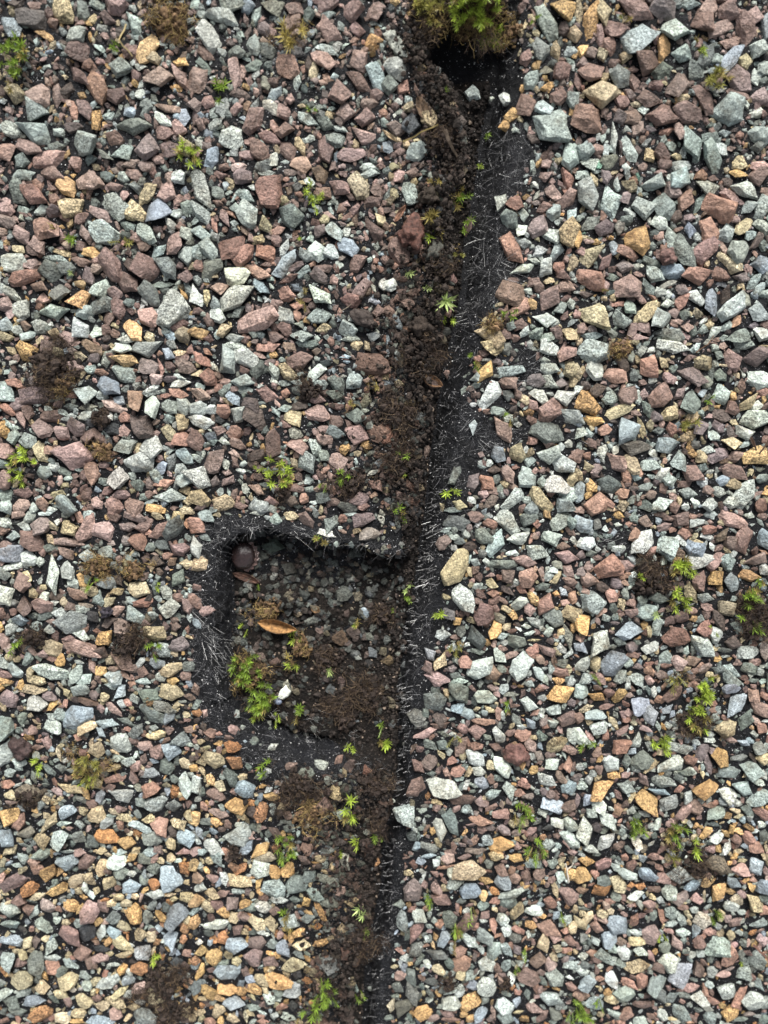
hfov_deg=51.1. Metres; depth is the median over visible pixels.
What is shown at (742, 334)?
stone chip
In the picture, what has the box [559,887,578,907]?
stone chip
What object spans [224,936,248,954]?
stone chip
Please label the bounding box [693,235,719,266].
stone chip
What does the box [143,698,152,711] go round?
dead moss
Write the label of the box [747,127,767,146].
stone chip
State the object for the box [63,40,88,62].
stone chip
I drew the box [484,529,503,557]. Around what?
stone chip
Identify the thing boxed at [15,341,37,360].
stone chip
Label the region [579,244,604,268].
stone chip
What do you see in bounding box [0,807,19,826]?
stone chip
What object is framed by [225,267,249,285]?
stone chip
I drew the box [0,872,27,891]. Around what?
stone chip
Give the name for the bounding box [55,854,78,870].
stone chip
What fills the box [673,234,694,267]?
stone chip
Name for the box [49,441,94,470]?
stone chip
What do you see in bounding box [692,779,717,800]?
stone chip
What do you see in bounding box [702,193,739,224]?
stone chip
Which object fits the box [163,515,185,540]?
stone chip
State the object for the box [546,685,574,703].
stone chip
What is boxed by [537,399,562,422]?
stone chip
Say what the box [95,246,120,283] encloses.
stone chip
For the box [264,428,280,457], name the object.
stone chip
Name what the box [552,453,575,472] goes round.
stone chip
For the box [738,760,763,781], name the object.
stone chip
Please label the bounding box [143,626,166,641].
stone chip
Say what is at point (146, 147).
stone chip
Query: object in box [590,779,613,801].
stone chip
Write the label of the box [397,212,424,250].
reddish lump
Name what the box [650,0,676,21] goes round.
stone chip
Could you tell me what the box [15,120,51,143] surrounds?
stone chip
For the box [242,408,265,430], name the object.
stone chip
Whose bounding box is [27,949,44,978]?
stone chip
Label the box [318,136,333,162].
stone chip
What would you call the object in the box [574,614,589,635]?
stone chip
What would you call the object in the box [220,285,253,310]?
stone chip
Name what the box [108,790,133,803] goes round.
stone chip
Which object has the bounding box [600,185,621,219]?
stone chip
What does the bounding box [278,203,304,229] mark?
stone chip
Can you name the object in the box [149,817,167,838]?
stone chip
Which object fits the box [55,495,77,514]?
stone chip
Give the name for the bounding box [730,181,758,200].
stone chip
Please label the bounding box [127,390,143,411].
stone chip
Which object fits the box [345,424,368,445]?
stone chip
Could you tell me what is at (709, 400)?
moss tuft
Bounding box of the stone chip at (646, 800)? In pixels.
[635,789,658,816]
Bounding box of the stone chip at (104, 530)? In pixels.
[90,522,113,541]
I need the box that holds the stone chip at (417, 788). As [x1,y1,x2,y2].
[407,777,425,797]
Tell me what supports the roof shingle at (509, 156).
on the roof shingle at (451, 58)
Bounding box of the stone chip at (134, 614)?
[126,604,144,623]
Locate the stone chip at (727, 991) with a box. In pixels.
[717,983,735,998]
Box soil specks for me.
[243,0,467,1023]
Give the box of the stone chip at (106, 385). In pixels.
[97,375,120,394]
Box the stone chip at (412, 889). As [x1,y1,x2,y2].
[403,878,422,901]
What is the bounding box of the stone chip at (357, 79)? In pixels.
[346,72,370,91]
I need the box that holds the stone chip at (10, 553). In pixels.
[0,544,22,562]
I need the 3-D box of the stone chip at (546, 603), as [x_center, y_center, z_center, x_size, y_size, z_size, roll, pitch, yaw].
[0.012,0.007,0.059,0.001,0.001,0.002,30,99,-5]
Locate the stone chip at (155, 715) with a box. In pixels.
[139,703,163,722]
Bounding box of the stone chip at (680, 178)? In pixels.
[671,166,690,188]
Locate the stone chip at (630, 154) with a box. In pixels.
[621,136,638,162]
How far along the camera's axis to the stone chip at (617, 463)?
0.06 m
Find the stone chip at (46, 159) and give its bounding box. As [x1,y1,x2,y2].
[31,151,64,169]
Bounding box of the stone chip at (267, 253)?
[255,245,275,261]
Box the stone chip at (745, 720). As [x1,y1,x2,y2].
[737,710,753,731]
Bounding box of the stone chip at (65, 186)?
[55,177,76,197]
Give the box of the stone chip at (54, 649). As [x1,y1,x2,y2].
[41,639,62,657]
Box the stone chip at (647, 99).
[636,89,660,107]
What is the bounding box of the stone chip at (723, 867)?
[705,855,732,875]
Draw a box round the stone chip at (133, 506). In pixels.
[124,497,143,517]
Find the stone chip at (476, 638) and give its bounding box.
[467,624,485,650]
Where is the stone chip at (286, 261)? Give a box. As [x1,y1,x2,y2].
[272,251,295,279]
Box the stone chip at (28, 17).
[14,6,47,30]
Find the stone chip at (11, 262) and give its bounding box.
[0,253,26,272]
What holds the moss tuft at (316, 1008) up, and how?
on the stone chips at (672, 340)
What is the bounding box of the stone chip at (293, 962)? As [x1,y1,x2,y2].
[280,957,306,972]
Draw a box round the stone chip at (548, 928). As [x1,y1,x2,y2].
[536,920,561,936]
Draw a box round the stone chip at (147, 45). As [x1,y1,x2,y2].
[136,34,159,63]
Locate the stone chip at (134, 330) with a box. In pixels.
[123,319,142,340]
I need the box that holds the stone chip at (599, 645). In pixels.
[590,631,608,657]
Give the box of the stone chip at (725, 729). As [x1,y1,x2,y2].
[714,719,736,738]
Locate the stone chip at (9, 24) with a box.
[1,15,20,36]
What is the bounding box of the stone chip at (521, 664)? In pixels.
[509,651,532,681]
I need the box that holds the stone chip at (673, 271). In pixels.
[660,264,684,279]
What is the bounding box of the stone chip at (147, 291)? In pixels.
[137,279,159,306]
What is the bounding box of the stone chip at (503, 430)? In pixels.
[494,416,511,442]
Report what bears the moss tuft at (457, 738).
on the roof shingle at (509, 156)
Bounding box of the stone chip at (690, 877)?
[667,866,692,883]
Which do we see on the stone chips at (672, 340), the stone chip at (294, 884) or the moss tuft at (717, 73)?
the moss tuft at (717, 73)
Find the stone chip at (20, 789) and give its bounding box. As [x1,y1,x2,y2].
[15,783,39,802]
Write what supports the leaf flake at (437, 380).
on the stone chips at (672, 340)
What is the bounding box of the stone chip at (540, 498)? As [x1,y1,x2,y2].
[529,486,553,510]
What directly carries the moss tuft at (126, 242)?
on the stone chips at (672, 340)
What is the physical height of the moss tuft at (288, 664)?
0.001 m
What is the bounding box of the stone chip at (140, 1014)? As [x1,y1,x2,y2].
[134,1008,155,1023]
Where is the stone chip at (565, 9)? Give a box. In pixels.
[550,0,575,22]
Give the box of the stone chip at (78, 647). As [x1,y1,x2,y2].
[62,638,103,658]
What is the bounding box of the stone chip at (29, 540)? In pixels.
[19,530,44,551]
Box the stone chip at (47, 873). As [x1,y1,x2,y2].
[39,864,56,881]
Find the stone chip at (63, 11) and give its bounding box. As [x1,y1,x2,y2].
[53,0,73,23]
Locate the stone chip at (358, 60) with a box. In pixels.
[350,50,367,72]
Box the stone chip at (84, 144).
[74,130,96,156]
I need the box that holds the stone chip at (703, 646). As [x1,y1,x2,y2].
[690,635,714,656]
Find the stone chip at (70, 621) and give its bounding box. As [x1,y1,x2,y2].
[52,611,86,632]
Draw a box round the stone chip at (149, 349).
[131,341,162,357]
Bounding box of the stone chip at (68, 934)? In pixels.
[59,925,80,946]
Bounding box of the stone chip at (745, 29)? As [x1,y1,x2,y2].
[735,7,756,46]
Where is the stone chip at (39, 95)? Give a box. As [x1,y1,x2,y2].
[25,84,49,107]
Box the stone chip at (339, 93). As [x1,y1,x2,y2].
[328,79,351,104]
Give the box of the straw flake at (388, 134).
[382,129,396,141]
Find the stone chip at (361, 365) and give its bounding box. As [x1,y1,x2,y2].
[354,353,390,376]
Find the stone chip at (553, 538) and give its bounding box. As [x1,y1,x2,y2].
[540,530,562,546]
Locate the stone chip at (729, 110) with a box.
[708,92,744,127]
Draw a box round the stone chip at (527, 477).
[518,466,536,487]
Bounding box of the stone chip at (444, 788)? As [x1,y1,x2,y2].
[426,776,462,798]
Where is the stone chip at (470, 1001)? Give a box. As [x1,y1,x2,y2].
[460,991,480,1012]
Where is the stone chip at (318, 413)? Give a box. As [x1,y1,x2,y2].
[304,404,329,422]
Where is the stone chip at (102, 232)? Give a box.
[89,219,120,244]
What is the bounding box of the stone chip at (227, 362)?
[219,344,234,374]
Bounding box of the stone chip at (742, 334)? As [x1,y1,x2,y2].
[724,328,750,340]
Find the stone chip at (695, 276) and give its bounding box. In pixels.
[681,267,710,286]
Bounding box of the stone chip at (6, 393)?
[0,382,13,401]
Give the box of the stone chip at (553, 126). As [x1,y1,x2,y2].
[532,109,570,141]
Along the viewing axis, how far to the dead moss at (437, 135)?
0.05 m
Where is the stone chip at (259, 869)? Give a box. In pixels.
[250,859,270,878]
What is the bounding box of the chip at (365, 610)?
[361,607,368,618]
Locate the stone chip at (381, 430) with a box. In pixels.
[367,424,389,444]
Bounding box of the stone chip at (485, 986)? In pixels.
[475,976,495,997]
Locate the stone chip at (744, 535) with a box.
[733,523,753,554]
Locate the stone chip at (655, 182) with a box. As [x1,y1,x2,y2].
[641,172,665,191]
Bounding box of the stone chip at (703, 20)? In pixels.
[691,10,714,31]
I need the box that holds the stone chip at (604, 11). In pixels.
[597,0,611,26]
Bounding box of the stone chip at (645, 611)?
[635,603,657,620]
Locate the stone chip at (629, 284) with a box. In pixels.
[613,273,641,297]
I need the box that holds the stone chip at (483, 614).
[471,603,494,625]
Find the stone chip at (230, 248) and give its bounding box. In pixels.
[218,235,245,259]
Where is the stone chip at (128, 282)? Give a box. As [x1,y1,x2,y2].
[119,270,137,291]
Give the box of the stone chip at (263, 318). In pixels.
[238,304,277,332]
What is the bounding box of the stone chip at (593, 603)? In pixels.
[579,591,606,614]
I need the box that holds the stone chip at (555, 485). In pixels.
[544,476,570,493]
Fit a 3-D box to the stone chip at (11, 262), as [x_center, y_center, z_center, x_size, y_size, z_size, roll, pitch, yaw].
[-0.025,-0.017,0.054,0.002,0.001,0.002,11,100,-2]
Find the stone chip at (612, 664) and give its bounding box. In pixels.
[600,652,626,676]
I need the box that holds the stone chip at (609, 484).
[597,475,621,493]
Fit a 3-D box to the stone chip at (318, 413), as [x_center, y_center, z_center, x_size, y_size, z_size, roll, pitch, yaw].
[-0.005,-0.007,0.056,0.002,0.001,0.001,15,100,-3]
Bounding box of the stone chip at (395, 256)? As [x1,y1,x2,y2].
[388,238,409,267]
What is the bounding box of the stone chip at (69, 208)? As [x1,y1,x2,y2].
[58,199,84,218]
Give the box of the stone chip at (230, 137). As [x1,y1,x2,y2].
[217,125,243,149]
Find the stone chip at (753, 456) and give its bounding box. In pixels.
[741,445,767,463]
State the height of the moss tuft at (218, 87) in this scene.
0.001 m
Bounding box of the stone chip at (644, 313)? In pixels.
[633,299,657,323]
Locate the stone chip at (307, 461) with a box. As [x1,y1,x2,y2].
[299,450,315,473]
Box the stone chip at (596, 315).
[580,304,611,331]
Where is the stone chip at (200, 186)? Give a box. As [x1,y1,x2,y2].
[189,170,211,209]
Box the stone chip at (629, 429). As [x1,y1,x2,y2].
[619,417,639,445]
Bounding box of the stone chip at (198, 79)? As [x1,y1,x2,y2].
[188,66,208,93]
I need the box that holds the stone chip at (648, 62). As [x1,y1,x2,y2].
[637,50,658,76]
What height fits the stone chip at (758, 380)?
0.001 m
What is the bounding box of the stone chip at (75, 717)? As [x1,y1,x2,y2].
[62,706,91,728]
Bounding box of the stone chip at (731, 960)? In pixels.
[721,945,738,966]
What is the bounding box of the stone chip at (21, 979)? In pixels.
[11,970,32,989]
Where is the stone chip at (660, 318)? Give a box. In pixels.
[651,308,669,327]
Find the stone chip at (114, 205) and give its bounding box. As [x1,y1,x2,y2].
[102,192,126,219]
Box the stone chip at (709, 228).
[700,218,718,241]
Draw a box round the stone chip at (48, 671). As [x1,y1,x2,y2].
[31,662,68,679]
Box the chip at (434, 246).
[425,239,443,261]
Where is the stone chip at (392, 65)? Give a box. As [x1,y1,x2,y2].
[383,57,405,81]
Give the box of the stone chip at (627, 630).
[615,621,641,640]
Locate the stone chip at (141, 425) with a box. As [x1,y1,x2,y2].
[129,413,154,437]
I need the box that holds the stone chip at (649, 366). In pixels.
[640,355,657,377]
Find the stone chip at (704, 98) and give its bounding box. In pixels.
[691,84,713,115]
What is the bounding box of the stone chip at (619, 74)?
[610,64,629,87]
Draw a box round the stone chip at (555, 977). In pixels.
[545,968,563,986]
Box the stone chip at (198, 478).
[181,466,210,489]
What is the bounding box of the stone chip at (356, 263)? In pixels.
[349,256,366,272]
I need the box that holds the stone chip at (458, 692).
[449,682,468,703]
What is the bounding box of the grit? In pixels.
[0,2,767,1018]
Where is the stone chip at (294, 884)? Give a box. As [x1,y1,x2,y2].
[285,874,308,893]
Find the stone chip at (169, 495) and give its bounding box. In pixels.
[153,488,185,501]
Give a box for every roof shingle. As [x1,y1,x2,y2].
[0,0,449,1023]
[229,26,499,1023]
[367,0,767,1023]
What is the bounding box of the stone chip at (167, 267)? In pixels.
[152,257,176,279]
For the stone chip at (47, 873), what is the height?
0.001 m
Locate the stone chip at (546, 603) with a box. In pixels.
[538,592,554,614]
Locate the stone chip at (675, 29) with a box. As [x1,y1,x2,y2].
[659,19,690,40]
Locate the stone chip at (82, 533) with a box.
[74,513,94,542]
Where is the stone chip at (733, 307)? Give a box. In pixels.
[717,290,746,322]
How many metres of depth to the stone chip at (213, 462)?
0.06 m
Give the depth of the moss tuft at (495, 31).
0.05 m
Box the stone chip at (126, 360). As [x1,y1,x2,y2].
[108,355,137,366]
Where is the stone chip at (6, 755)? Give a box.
[0,739,12,767]
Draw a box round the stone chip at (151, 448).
[140,435,162,459]
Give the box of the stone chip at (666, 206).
[652,192,675,219]
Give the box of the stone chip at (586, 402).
[574,389,600,415]
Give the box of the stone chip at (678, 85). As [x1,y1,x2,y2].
[664,72,690,96]
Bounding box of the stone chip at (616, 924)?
[606,915,626,934]
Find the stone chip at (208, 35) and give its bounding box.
[196,19,221,55]
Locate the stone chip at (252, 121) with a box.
[241,106,263,135]
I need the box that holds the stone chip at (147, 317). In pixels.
[137,308,156,327]
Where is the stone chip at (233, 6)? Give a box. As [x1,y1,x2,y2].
[220,0,244,12]
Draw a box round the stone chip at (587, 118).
[572,102,601,133]
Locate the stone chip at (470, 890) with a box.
[460,883,482,899]
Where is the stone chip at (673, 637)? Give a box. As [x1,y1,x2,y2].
[661,627,689,647]
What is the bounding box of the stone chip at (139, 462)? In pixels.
[123,452,153,471]
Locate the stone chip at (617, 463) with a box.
[607,454,625,471]
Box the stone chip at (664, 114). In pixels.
[645,104,677,126]
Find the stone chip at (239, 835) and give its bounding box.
[222,823,250,846]
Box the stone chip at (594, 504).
[583,490,609,515]
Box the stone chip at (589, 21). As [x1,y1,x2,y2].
[582,0,598,43]
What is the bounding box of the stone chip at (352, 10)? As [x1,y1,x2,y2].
[342,0,364,22]
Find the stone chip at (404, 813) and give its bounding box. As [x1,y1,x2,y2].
[392,804,414,828]
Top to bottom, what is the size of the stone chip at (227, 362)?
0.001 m
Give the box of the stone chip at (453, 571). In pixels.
[439,547,468,586]
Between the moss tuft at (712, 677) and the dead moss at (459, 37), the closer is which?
the dead moss at (459, 37)
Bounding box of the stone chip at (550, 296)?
[540,284,559,310]
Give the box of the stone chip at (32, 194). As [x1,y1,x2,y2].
[19,184,48,204]
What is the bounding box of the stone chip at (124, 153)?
[111,146,133,160]
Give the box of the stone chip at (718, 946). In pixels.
[705,935,729,957]
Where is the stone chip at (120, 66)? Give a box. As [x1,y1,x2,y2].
[108,57,132,77]
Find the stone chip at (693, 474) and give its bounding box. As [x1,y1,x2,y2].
[682,465,705,481]
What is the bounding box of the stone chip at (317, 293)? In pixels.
[309,284,331,303]
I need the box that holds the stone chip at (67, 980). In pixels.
[56,972,78,990]
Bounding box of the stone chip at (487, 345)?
[480,340,502,355]
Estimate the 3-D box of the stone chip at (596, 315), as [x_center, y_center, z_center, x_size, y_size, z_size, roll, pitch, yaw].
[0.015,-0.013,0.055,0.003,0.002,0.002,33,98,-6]
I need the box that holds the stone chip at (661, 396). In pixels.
[647,382,672,407]
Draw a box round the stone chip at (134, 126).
[116,118,151,135]
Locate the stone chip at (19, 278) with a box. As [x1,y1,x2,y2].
[7,268,41,286]
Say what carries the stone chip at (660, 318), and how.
on the roof shingle at (509, 156)
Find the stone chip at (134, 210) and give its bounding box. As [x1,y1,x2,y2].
[124,198,146,221]
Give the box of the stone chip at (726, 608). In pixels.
[718,601,736,616]
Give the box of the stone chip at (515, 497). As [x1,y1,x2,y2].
[502,488,523,509]
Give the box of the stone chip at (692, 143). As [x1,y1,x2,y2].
[683,125,702,160]
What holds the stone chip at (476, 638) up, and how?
on the roof shingle at (509, 156)
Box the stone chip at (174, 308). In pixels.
[155,289,190,329]
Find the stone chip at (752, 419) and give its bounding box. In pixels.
[739,410,767,428]
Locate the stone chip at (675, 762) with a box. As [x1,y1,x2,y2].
[657,755,682,771]
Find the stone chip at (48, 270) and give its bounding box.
[37,259,62,283]
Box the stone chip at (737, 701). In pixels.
[727,692,746,717]
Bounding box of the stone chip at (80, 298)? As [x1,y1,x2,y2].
[65,289,90,307]
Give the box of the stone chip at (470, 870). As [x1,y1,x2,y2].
[452,860,486,881]
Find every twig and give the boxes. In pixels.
[565,863,573,882]
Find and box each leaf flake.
[232,572,259,582]
[394,205,405,221]
[416,96,431,117]
[423,374,442,386]
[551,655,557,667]
[748,431,756,449]
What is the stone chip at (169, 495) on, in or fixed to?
on the roof shingle at (212, 654)
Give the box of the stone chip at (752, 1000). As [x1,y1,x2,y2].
[741,991,764,1008]
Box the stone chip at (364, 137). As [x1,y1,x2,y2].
[352,126,375,144]
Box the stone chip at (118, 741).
[108,732,131,751]
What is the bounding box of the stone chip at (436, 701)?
[423,692,446,711]
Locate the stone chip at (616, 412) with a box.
[605,401,635,420]
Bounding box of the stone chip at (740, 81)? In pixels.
[726,64,750,92]
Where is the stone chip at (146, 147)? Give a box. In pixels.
[134,133,159,160]
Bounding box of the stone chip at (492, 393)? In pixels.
[478,380,501,410]
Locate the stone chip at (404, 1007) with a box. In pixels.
[395,999,413,1017]
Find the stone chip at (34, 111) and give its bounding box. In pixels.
[25,96,48,120]
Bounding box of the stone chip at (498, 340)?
[474,327,505,349]
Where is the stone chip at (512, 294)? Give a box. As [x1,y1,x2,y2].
[495,281,525,307]
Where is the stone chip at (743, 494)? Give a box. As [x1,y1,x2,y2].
[732,479,754,509]
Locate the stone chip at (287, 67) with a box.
[276,54,299,80]
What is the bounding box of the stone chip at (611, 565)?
[593,553,624,577]
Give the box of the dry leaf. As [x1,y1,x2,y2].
[258,619,296,633]
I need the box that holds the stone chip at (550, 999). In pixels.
[539,991,562,1006]
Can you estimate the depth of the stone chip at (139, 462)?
0.06 m
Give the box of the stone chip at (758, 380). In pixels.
[747,371,767,389]
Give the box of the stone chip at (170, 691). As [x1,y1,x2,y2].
[158,684,183,699]
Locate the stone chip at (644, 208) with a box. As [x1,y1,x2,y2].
[631,196,657,219]
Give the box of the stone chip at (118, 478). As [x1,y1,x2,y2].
[106,466,128,488]
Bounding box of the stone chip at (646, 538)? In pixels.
[631,529,653,553]
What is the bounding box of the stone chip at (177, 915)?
[163,904,189,932]
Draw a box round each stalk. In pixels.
[118,24,132,56]
[753,944,767,960]
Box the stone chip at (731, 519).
[717,510,747,529]
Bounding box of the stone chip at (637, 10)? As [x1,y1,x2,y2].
[619,0,653,20]
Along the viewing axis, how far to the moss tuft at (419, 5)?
0.05 m
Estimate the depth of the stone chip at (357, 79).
0.05 m
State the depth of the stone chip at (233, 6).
0.05 m
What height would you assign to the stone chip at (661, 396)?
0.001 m
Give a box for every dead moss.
[4,785,54,816]
[11,621,53,652]
[15,323,87,417]
[47,369,77,401]
[77,544,123,585]
[84,438,114,461]
[107,618,154,669]
[114,552,157,580]
[121,957,193,1016]
[140,0,202,50]
[141,995,201,1023]
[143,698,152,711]
[225,844,244,865]
[229,646,279,695]
[239,597,282,627]
[262,763,341,823]
[287,361,329,404]
[293,796,341,840]
[306,639,347,685]
[321,467,373,504]
[338,661,388,719]
[341,912,392,964]
[357,761,401,798]
[358,805,392,844]
[360,599,397,629]
[371,377,422,440]
[373,436,422,481]
[409,0,448,47]
[424,117,457,155]
[443,0,507,51]
[493,8,522,54]
[608,337,632,360]
[628,544,682,599]
[663,834,718,887]
[669,706,719,744]
[731,584,767,653]
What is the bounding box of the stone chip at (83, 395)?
[72,386,96,403]
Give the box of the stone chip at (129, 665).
[110,652,132,671]
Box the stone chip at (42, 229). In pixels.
[32,218,57,238]
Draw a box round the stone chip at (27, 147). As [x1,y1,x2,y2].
[15,138,41,154]
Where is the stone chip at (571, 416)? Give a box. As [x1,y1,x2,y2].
[560,408,584,425]
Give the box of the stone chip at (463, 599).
[452,584,476,612]
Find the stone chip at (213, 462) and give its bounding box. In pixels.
[203,449,224,472]
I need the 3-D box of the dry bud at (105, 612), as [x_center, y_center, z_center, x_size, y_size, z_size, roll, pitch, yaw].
[-0.020,0.007,0.058,0.001,0.001,0.001,0,100,0]
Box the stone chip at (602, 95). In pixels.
[583,82,621,109]
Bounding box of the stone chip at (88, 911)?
[78,900,99,924]
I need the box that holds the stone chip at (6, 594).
[0,585,14,605]
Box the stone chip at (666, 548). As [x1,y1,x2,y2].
[657,535,677,561]
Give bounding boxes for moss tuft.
[0,31,38,75]
[5,70,18,94]
[6,476,24,488]
[30,757,41,777]
[59,737,123,790]
[81,571,98,592]
[110,39,120,51]
[110,237,132,251]
[141,641,162,662]
[141,948,161,967]
[210,77,230,104]
[227,651,267,690]
[237,669,290,717]
[247,454,296,488]
[250,702,265,722]
[256,757,276,778]
[263,15,312,54]
[265,833,297,866]
[273,711,280,728]
[276,651,298,674]
[291,703,313,725]
[292,1002,322,1023]
[304,105,317,111]
[306,534,328,546]
[306,966,342,1016]
[349,835,358,850]
[354,989,366,1004]
[370,834,382,844]
[376,715,388,736]
[378,738,392,755]
[392,503,406,523]
[401,0,457,39]
[404,595,412,603]
[405,270,414,277]
[420,207,447,243]
[424,0,507,60]
[431,610,446,619]
[436,294,456,311]
[440,315,456,324]
[442,488,461,499]
[445,638,465,656]
[446,730,460,748]
[450,919,474,940]
[451,185,473,211]
[453,248,464,266]
[467,352,481,371]
[469,24,504,57]
[470,907,476,918]
[502,696,515,715]
[506,801,539,832]
[523,836,547,866]
[560,993,595,1023]
[594,997,603,1012]
[622,811,653,840]
[633,572,644,580]
[650,735,673,756]
[652,611,659,619]
[662,821,691,849]
[664,586,692,618]
[666,842,683,867]
[669,545,698,578]
[679,411,702,433]
[685,702,715,735]
[686,836,710,861]
[687,706,696,714]
[689,669,715,705]
[703,62,733,91]
[704,675,718,684]
[705,395,715,404]
[711,910,723,925]
[735,611,766,636]
[743,583,766,609]
[755,576,766,588]
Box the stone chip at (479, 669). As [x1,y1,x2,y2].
[467,657,493,680]
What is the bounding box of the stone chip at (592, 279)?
[574,269,606,290]
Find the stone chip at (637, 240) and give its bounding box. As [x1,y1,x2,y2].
[624,224,650,255]
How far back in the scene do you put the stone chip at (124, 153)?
0.05 m
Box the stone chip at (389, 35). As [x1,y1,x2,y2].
[383,24,408,57]
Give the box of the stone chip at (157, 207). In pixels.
[145,198,171,221]
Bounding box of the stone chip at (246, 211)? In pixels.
[236,198,256,228]
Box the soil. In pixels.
[233,0,507,1023]
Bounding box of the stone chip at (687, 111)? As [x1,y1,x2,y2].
[672,99,701,124]
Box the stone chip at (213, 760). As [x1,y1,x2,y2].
[201,751,224,768]
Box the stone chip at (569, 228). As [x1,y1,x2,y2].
[559,216,580,247]
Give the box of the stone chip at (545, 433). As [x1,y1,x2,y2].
[529,418,563,443]
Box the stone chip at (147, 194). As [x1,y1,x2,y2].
[138,182,156,204]
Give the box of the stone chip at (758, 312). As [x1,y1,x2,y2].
[748,302,767,321]

